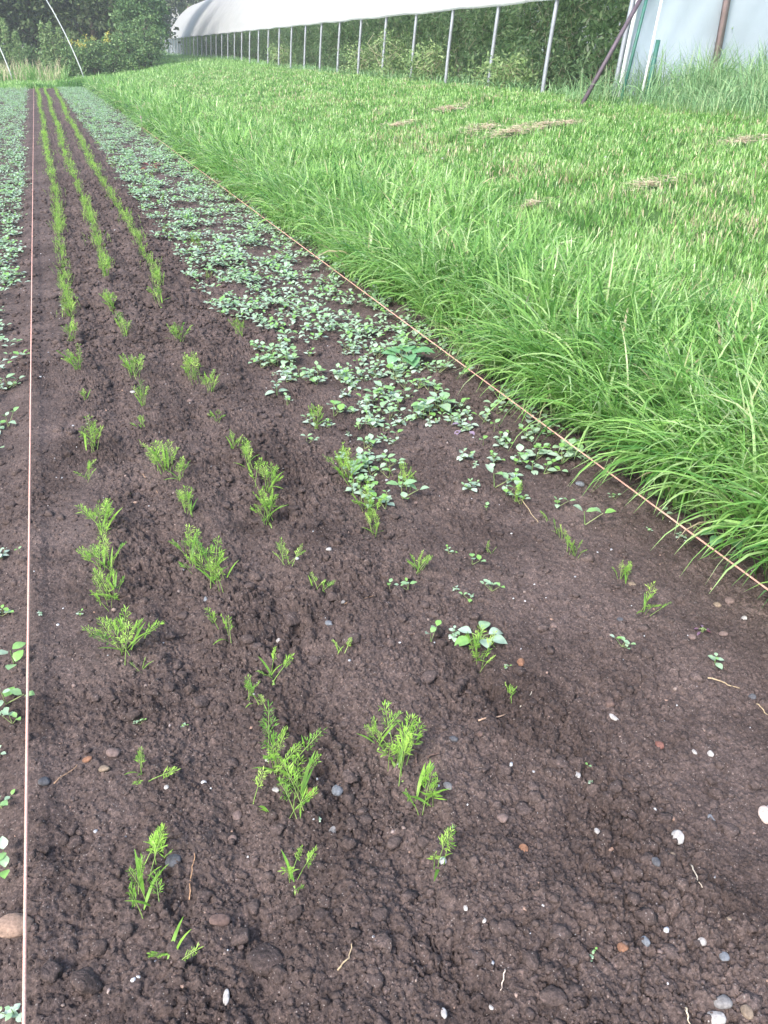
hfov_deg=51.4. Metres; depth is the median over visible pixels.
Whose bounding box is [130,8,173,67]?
shrub
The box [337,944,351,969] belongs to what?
straw
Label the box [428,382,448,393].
weed seedling
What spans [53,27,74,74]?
tall spiky weed
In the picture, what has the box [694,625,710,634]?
red leaved weed
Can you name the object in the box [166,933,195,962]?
soil clod
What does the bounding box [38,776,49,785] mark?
pebble
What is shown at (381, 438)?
weed seedling
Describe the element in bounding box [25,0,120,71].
broadleaf tree
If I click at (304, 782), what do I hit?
carrot seedling
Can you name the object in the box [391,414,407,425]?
weed seedling
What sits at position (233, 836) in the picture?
pebble
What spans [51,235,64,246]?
carrot seedling
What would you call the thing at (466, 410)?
weed seedling
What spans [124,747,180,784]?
carrot seedling
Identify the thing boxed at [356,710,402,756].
carrot seedling
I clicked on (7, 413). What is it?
weed seedling
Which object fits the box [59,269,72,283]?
carrot seedling
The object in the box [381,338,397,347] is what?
weed seedling
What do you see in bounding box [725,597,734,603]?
pebble
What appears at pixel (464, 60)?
trained vine
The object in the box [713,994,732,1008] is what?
pebble
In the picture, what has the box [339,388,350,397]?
weed seedling
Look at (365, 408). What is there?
weed seedling
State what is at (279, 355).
weed seedling
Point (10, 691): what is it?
weed seedling
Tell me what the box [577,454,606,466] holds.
weed seedling
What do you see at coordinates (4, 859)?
weed seedling
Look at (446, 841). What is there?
carrot seedling
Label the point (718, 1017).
pebble
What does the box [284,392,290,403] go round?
weed seedling
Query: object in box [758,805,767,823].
pebble
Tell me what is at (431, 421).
weed seedling
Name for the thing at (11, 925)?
pebble
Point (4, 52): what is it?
shrub
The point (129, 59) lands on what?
shrub
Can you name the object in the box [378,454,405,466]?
weed seedling
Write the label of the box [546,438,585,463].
weed seedling
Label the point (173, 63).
field grass
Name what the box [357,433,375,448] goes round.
weed seedling
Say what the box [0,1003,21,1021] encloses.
weed seedling
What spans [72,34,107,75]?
shrub
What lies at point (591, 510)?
weed seedling
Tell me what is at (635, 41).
green pole
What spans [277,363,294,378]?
weed seedling
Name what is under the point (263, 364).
weed seedling
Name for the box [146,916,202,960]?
carrot seedling
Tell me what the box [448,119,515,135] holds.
hay clump
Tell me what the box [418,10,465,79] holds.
trained vine
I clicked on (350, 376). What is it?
weed seedling
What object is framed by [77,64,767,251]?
mown grass
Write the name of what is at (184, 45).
trained vine
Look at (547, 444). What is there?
weed seedling
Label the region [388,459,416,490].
carrot seedling
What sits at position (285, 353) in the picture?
weed seedling
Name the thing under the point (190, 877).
straw
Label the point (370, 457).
weed seedling
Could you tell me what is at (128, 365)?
carrot seedling
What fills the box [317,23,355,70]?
trained vine
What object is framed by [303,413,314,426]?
weed seedling
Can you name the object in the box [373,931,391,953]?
soil clod
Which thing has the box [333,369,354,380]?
weed seedling
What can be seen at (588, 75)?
trained vine
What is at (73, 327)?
carrot seedling
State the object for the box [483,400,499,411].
weed seedling
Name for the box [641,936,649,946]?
pebble
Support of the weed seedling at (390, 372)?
on the bed soil at (78, 939)
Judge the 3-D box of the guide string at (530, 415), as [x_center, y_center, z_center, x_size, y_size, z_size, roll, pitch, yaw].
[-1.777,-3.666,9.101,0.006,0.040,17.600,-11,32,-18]
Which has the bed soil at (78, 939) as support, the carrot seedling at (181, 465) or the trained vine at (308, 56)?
the carrot seedling at (181, 465)
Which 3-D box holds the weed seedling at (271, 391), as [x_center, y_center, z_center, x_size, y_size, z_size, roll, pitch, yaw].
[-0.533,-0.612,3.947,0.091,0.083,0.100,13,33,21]
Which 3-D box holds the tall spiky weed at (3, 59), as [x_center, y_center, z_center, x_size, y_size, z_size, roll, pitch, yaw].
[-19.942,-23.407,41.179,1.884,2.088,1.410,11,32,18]
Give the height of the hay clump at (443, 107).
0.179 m
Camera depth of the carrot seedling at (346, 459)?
3.14 m
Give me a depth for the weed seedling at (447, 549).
2.76 m
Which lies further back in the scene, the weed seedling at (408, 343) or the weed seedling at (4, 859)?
the weed seedling at (408, 343)
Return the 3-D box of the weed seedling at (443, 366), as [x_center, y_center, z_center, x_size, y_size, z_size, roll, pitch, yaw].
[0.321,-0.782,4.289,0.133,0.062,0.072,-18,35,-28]
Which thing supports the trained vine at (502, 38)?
on the ground at (673, 215)
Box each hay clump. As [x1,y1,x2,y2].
[379,119,422,127]
[417,102,473,113]
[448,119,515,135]
[467,121,550,141]
[504,116,582,135]
[509,196,558,208]
[615,173,690,190]
[702,133,767,147]
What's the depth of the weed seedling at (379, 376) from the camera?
4.19 m
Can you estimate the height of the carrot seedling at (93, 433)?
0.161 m
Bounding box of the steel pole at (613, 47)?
[581,0,641,103]
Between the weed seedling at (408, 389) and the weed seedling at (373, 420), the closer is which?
the weed seedling at (373, 420)
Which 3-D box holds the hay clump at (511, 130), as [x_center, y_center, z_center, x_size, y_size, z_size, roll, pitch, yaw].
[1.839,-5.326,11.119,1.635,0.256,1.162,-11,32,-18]
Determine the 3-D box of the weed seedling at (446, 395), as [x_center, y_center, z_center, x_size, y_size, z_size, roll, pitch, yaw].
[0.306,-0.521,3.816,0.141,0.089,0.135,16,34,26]
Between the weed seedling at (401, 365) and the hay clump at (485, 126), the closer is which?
the weed seedling at (401, 365)
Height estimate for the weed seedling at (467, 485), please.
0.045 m
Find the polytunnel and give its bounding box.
[167,0,767,97]
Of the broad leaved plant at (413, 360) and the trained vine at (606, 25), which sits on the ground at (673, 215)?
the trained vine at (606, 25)
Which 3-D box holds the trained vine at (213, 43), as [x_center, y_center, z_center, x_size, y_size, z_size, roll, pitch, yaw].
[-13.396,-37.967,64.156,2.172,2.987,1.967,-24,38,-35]
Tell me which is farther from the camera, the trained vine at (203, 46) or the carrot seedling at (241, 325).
the trained vine at (203, 46)
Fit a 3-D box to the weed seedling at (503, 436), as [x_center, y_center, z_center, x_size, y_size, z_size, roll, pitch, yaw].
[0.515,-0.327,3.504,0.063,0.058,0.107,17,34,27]
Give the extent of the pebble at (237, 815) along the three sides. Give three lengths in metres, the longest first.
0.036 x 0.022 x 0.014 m
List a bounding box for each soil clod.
[70,967,102,994]
[110,586,126,596]
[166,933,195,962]
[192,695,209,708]
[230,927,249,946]
[246,942,284,976]
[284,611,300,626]
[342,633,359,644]
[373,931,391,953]
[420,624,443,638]
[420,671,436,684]
[539,985,566,1006]
[549,923,572,940]
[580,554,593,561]
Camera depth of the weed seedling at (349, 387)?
4.04 m
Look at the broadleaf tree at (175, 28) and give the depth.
65.19 m
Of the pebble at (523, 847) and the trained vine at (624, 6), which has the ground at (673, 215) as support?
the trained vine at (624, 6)
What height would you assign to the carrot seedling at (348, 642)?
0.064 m
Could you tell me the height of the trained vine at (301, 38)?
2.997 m
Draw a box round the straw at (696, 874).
[690,864,702,887]
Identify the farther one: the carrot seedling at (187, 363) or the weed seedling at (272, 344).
the weed seedling at (272, 344)
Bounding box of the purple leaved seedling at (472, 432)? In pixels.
[451,420,474,434]
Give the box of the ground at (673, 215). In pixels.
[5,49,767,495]
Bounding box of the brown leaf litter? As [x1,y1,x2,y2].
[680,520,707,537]
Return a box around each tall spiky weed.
[0,18,19,71]
[0,45,9,71]
[10,29,28,71]
[34,21,56,71]
[44,20,75,71]
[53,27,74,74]
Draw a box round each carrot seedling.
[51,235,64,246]
[56,343,82,369]
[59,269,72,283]
[60,292,79,308]
[61,299,77,315]
[63,315,77,340]
[74,459,95,480]
[74,498,122,532]
[76,520,126,571]
[78,388,89,399]
[79,415,104,450]
[80,605,164,662]
[82,209,93,220]
[90,567,124,611]
[98,254,110,276]
[98,289,116,313]
[114,311,131,336]
[119,353,144,378]
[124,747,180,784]
[126,823,167,918]
[131,380,149,405]
[131,416,144,426]
[139,440,178,472]
[143,823,172,858]
[146,280,167,307]
[146,837,166,882]
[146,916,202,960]
[148,273,163,284]
[150,264,160,281]
[151,269,161,283]
[165,456,190,480]
[167,322,192,341]
[168,524,207,573]
[176,486,197,516]
[181,352,200,384]
[184,536,237,590]
[201,369,219,391]
[204,608,232,643]
[207,411,224,421]
[226,431,241,448]
[228,314,246,336]
[237,437,256,472]
[244,675,266,708]
[248,457,283,495]
[251,487,285,527]
[252,767,268,811]
[255,701,326,775]
[256,646,294,685]
[267,742,320,818]
[272,536,304,565]
[277,844,317,894]
[308,404,327,428]
[308,573,334,591]
[322,442,364,485]
[332,637,352,652]
[352,478,386,521]
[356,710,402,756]
[363,508,379,536]
[369,701,426,784]
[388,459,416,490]
[402,733,447,814]
[406,550,432,574]
[427,824,455,880]
[465,625,497,671]
[504,682,516,702]
[510,479,525,503]
[553,519,565,537]
[565,534,587,557]
[612,561,631,582]
[637,582,671,615]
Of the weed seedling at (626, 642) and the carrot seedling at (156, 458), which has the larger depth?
the carrot seedling at (156, 458)
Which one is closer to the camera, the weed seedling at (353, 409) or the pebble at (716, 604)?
the pebble at (716, 604)
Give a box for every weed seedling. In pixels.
[0,373,23,387]
[0,407,18,426]
[0,547,8,558]
[0,605,13,615]
[0,642,25,669]
[0,687,34,705]
[0,707,20,723]
[0,789,14,808]
[0,836,9,878]
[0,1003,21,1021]
[250,356,275,367]
[253,341,265,351]
[261,354,282,366]
[265,381,286,394]
[266,343,284,353]
[276,356,298,362]
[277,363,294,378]
[278,372,297,381]
[281,348,295,363]
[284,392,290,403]
[285,346,296,359]
[290,366,310,376]
[293,369,313,380]
[301,433,318,442]
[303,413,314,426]
[304,375,325,384]
[313,361,325,374]
[321,418,335,427]
[326,401,344,415]
[330,362,351,378]
[330,400,352,412]
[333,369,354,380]
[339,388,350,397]
[340,342,358,350]
[340,370,351,382]
[343,406,358,413]
[343,460,359,473]
[345,381,360,389]
[345,476,361,494]
[346,373,360,383]
[347,344,359,355]
[347,377,357,389]
[348,455,374,469]
[349,471,373,481]
[350,341,360,351]
[350,451,372,471]
[352,367,368,377]
[353,353,366,365]
[354,418,366,429]
[356,389,379,403]
[356,447,367,463]
[357,340,367,349]
[357,398,373,412]
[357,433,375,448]
[357,436,380,448]
[358,473,377,484]
[360,457,385,474]
[361,406,377,421]
[361,411,384,425]
[361,485,374,497]
[362,349,373,358]
[362,367,388,376]
[362,417,383,426]
[364,359,385,368]
[364,381,392,398]
[366,496,388,507]
[370,343,377,355]
[371,449,387,461]
[371,492,391,508]
[372,347,384,358]
[372,368,387,377]
[373,402,392,414]
[374,467,395,477]
[375,343,390,354]
[377,433,387,441]
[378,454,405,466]
[379,423,396,431]
[380,389,393,401]
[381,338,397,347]
[381,490,394,505]
[382,386,396,400]
[383,393,401,406]
[384,437,398,443]
[385,406,404,419]
[386,365,410,378]
[386,479,428,498]
[387,364,399,379]
[389,358,406,373]
[390,370,415,383]
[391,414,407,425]
[394,364,413,377]
[394,577,415,589]
[396,379,415,388]
[396,387,417,398]
[398,476,409,486]
[399,337,420,345]
[400,339,408,354]
[407,403,426,418]
[408,376,431,388]
[410,337,432,346]
[413,397,435,418]
[414,404,435,415]
[423,392,446,406]
[424,363,438,372]
[425,416,439,426]
[425,620,441,641]
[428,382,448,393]
[430,360,453,373]
[435,393,451,412]
[436,360,449,370]
[439,392,466,411]
[443,413,464,420]
[443,414,460,423]
[445,544,457,553]
[448,625,459,641]
[453,412,464,424]
[455,417,478,431]
[456,406,471,416]
[457,448,474,460]
[459,362,474,374]
[459,592,473,601]
[461,479,476,491]
[469,553,485,564]
[471,408,490,421]
[480,579,504,590]
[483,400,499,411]
[485,464,519,487]
[487,453,500,466]
[488,386,514,406]
[492,381,517,391]
[493,430,511,443]
[493,438,507,447]
[502,484,519,494]
[503,432,512,444]
[503,468,523,485]
[509,492,529,501]
[510,453,528,464]
[515,405,543,424]
[516,444,528,463]
[518,423,533,441]
[519,423,545,435]
[523,443,552,456]
[525,461,538,474]
[527,443,559,459]
[536,461,567,473]
[539,429,553,435]
[541,414,559,428]
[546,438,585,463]
[554,496,574,507]
[560,439,590,455]
[574,505,614,525]
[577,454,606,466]
[590,947,597,961]
[610,634,635,648]
[660,507,671,519]
[708,652,723,668]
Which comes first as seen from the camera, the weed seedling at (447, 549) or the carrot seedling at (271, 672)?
the carrot seedling at (271, 672)
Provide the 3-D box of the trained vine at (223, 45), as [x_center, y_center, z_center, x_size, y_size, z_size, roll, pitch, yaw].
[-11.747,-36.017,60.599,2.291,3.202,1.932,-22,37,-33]
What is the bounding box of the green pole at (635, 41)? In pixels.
[621,0,647,100]
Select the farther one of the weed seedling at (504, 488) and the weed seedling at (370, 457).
the weed seedling at (370, 457)
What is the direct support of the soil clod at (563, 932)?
on the bed soil at (78, 939)
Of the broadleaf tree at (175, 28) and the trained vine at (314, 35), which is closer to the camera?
the trained vine at (314, 35)
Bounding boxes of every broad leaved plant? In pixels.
[381,345,434,366]
[419,396,452,411]
[454,621,506,648]
[701,521,741,550]
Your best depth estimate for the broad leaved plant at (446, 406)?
3.77 m
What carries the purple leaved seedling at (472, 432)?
on the bed soil at (78, 939)
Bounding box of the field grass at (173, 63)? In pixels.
[0,54,315,89]
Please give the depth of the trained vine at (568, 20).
17.86 m
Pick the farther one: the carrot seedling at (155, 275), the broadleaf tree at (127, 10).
the broadleaf tree at (127, 10)
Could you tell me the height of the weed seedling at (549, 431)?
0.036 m
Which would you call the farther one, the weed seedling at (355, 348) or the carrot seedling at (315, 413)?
the weed seedling at (355, 348)
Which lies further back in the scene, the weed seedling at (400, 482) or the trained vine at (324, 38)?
the trained vine at (324, 38)
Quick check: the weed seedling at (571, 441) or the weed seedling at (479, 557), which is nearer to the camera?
the weed seedling at (479, 557)
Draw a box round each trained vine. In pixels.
[181,37,189,53]
[187,37,196,53]
[191,36,199,54]
[191,36,200,53]
[196,36,205,53]
[198,36,209,54]
[204,33,219,54]
[212,34,224,55]
[217,33,229,55]
[217,34,224,54]
[222,33,235,55]
[226,33,244,54]
[229,32,242,56]
[231,32,246,57]
[237,32,251,58]
[239,31,256,56]
[244,31,256,58]
[247,30,264,57]
[248,30,267,58]
[251,29,274,59]
[255,29,280,61]
[263,28,280,61]
[267,28,286,51]
[272,27,298,61]
[285,24,308,61]
[286,26,307,65]
[292,25,313,64]
[298,22,318,65]
[306,24,341,67]
[307,23,332,67]
[314,23,347,69]
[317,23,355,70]
[330,20,365,68]
[331,19,369,70]
[346,19,381,70]
[357,19,389,71]
[362,18,400,69]
[370,14,413,74]
[374,15,428,74]
[396,9,440,73]
[411,9,458,77]
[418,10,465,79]
[432,9,484,80]
[450,8,497,81]
[451,9,507,73]
[452,5,516,83]
[475,2,539,83]
[493,0,557,86]
[511,0,590,87]
[527,0,600,89]
[534,2,585,79]
[554,0,627,88]
[555,0,630,90]
[581,0,629,94]
[606,0,635,89]
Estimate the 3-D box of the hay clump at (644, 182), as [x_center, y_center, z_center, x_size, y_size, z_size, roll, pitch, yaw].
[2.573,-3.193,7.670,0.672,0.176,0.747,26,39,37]
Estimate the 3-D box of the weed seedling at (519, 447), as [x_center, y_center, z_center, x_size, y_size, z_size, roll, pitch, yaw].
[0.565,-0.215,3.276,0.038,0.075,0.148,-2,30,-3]
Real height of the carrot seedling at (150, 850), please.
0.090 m
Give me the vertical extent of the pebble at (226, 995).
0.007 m
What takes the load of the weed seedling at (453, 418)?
on the bed soil at (78, 939)
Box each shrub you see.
[0,42,14,67]
[6,43,43,70]
[38,44,71,73]
[55,32,91,77]
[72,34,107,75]
[94,31,131,73]
[110,20,151,71]
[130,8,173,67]
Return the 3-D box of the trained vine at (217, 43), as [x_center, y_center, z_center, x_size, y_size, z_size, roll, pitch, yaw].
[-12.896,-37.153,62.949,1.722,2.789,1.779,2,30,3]
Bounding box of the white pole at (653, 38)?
[639,0,662,101]
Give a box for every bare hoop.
[0,48,12,79]
[46,0,83,76]
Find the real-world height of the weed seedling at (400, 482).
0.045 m
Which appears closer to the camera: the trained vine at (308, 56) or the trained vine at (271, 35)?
the trained vine at (308, 56)
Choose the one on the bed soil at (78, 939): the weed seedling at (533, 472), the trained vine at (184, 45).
the weed seedling at (533, 472)
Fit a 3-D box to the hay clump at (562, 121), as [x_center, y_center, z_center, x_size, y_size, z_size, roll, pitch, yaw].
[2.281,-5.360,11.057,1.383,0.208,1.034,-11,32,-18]
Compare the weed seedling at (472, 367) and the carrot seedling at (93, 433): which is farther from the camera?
the weed seedling at (472, 367)
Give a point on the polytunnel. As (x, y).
(705, 21)
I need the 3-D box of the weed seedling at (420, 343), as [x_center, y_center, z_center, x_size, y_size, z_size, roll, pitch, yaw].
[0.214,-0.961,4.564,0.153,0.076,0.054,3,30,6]
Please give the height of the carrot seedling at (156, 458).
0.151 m
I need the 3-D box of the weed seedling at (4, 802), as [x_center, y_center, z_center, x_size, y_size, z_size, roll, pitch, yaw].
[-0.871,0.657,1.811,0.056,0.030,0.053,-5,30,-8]
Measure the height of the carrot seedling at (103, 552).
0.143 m
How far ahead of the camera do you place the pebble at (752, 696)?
2.12 m
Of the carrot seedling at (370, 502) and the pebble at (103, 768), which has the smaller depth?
the pebble at (103, 768)
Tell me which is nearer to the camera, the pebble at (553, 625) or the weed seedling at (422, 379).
the pebble at (553, 625)
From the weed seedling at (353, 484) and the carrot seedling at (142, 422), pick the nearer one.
the weed seedling at (353, 484)
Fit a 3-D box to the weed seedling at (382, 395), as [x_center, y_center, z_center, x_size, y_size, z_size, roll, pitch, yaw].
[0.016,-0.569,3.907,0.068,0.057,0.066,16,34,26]
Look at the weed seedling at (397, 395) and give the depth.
3.83 m
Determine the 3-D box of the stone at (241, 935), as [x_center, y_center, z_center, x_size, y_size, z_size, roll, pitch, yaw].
[-0.281,0.820,1.535,0.050,0.024,0.051,-31,24,-21]
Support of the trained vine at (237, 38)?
on the ground at (673, 215)
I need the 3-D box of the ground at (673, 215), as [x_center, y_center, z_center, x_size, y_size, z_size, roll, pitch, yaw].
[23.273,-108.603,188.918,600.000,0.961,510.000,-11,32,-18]
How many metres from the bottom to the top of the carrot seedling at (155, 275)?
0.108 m
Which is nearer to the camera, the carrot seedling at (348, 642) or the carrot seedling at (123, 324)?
the carrot seedling at (348, 642)
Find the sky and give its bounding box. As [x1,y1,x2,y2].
[3,1,619,49]
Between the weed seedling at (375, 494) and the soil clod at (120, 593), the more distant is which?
the weed seedling at (375, 494)
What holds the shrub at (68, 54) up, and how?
on the ground at (673, 215)
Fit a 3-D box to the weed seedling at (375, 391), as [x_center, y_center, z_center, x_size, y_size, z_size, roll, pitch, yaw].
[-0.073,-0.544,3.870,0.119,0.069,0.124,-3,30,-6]
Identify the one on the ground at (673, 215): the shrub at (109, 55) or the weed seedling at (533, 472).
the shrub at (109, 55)
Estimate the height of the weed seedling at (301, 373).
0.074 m
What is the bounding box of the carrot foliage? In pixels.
[35,86,144,178]
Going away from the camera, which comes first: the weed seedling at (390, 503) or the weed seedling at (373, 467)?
the weed seedling at (390, 503)
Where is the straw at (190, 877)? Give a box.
[189,853,194,899]
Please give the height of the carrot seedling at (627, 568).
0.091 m
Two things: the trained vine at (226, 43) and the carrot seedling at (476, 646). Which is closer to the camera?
the carrot seedling at (476, 646)
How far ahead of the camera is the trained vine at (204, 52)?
69.47 m
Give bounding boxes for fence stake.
[643,40,660,100]
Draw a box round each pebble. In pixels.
[0,913,33,937]
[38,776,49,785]
[82,756,91,762]
[98,765,109,771]
[106,748,120,756]
[165,854,180,866]
[209,914,230,926]
[223,989,229,1005]
[228,835,236,839]
[232,810,241,819]
[272,787,278,792]
[304,787,314,795]
[329,826,335,834]
[332,785,342,795]
[441,1007,446,1017]
[443,782,451,789]
[449,736,457,741]
[497,813,507,822]
[517,658,524,665]
[519,844,527,851]
[550,623,556,627]
[576,481,584,486]
[606,700,614,706]
[609,714,618,720]
[617,942,628,951]
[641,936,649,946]
[652,857,660,866]
[655,741,663,749]
[671,830,683,844]
[688,634,695,639]
[698,937,706,945]
[707,750,713,756]
[707,1011,725,1023]
[713,602,721,606]
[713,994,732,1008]
[719,631,727,635]
[719,952,729,960]
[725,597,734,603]
[740,1004,753,1019]
[748,693,755,698]
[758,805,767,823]
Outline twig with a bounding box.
[54,764,77,783]
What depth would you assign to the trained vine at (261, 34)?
46.40 m
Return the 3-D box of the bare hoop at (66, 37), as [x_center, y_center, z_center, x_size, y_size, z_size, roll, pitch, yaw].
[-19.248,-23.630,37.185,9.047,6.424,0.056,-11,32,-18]
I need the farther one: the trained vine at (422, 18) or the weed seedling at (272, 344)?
the trained vine at (422, 18)
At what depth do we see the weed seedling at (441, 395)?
3.79 m
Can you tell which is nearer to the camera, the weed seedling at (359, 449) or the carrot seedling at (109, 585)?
the carrot seedling at (109, 585)
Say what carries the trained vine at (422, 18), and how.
on the ground at (673, 215)
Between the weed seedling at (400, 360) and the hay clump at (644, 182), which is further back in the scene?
the hay clump at (644, 182)
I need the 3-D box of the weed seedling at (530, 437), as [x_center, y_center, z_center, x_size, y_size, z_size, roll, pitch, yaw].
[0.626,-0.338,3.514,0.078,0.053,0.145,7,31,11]
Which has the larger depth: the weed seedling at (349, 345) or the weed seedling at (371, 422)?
the weed seedling at (349, 345)
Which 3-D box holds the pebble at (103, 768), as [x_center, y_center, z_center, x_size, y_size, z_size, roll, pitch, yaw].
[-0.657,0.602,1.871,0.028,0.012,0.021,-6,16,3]
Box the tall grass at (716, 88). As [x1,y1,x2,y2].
[166,32,767,121]
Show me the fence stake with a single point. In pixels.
(656, 48)
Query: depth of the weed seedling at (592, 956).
1.49 m
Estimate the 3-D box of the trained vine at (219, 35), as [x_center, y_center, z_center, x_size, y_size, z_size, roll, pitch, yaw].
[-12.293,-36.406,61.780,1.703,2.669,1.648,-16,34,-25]
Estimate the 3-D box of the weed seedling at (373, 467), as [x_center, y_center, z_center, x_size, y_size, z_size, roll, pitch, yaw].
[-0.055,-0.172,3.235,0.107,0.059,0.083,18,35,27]
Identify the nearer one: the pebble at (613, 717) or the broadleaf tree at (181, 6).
the pebble at (613, 717)
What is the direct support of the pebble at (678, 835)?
on the bed soil at (78, 939)
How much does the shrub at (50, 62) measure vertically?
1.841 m
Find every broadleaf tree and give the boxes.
[0,0,33,56]
[0,0,72,66]
[0,10,31,67]
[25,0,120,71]
[72,0,164,64]
[105,0,177,66]
[147,0,180,49]
[151,0,204,39]
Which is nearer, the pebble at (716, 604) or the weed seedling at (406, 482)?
the pebble at (716, 604)
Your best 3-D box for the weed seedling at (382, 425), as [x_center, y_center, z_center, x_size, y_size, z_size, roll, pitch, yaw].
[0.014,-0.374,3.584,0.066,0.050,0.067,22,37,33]
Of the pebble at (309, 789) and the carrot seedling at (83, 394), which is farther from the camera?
the carrot seedling at (83, 394)
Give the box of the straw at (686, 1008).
[685,1007,689,1023]
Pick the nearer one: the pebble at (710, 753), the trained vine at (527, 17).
the pebble at (710, 753)
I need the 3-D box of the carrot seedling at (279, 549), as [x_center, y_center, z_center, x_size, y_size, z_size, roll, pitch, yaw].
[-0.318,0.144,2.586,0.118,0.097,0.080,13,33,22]
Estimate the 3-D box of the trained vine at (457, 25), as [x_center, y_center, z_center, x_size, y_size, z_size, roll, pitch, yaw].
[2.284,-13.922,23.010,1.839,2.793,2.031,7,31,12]
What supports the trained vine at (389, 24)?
on the ground at (673, 215)
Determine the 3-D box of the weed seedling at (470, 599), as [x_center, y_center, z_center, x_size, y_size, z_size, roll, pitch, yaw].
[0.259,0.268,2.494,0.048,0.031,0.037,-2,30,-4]
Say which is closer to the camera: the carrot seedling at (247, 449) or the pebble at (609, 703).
the pebble at (609, 703)
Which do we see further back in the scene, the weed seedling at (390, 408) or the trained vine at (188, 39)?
the trained vine at (188, 39)
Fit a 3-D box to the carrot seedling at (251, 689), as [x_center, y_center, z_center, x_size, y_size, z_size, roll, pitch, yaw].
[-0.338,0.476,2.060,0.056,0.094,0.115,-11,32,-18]
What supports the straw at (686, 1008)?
on the bed soil at (78, 939)
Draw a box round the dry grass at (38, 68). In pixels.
[0,56,65,81]
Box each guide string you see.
[22,106,33,1023]
[142,127,767,590]
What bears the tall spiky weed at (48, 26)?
on the ground at (673, 215)
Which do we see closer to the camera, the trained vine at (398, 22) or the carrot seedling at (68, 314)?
the carrot seedling at (68, 314)
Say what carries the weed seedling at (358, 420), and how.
on the bed soil at (78, 939)
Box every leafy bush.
[265,38,303,65]
[334,39,385,74]
[365,24,416,76]
[395,37,461,80]
[459,49,547,87]
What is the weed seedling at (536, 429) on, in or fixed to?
on the bed soil at (78, 939)
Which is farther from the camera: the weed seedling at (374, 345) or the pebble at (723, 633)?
the weed seedling at (374, 345)
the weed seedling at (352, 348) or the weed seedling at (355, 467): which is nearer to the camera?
the weed seedling at (355, 467)
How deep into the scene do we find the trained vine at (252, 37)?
50.95 m
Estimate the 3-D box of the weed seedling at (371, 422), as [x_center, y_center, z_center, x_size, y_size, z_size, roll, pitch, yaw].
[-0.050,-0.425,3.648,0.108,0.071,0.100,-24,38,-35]
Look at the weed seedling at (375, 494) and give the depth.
2.96 m
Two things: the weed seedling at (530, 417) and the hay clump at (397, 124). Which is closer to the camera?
the weed seedling at (530, 417)
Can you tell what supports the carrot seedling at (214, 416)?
on the bed soil at (78, 939)
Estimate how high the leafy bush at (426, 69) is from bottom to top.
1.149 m
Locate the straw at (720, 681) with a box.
[708,677,738,687]
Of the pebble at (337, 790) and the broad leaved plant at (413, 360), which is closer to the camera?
the pebble at (337, 790)
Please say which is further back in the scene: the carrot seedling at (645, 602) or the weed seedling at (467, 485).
the weed seedling at (467, 485)
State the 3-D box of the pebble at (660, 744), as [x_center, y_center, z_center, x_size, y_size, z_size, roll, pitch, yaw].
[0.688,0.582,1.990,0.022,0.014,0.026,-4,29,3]
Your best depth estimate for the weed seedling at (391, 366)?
4.19 m
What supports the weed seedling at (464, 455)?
on the bed soil at (78, 939)
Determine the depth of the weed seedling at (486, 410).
3.69 m
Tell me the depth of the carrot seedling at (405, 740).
1.87 m
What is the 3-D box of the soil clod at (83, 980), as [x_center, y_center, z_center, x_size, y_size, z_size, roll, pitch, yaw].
[-0.542,0.855,1.452,0.052,0.036,0.060,-5,18,-43]
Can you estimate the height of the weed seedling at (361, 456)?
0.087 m
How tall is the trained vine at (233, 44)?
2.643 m
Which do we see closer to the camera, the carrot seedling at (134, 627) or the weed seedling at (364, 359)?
the carrot seedling at (134, 627)
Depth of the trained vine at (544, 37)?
20.04 m
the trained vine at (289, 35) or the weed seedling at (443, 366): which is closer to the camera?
the weed seedling at (443, 366)
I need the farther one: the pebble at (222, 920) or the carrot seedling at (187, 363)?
the carrot seedling at (187, 363)
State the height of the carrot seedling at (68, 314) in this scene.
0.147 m
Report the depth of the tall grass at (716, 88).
12.45 m
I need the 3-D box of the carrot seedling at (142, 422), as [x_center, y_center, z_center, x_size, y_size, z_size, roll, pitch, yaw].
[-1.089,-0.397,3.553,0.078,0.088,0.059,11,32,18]
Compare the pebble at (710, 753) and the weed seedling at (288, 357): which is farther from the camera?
the weed seedling at (288, 357)
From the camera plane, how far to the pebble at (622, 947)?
1.50 m
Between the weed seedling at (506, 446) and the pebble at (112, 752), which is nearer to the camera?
the pebble at (112, 752)
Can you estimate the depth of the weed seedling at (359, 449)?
3.31 m
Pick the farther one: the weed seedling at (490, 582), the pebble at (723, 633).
the weed seedling at (490, 582)
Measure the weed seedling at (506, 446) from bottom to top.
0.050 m
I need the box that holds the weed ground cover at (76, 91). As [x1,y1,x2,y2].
[0,86,439,367]
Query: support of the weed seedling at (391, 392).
on the bed soil at (78, 939)
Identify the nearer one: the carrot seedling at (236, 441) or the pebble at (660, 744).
the pebble at (660, 744)

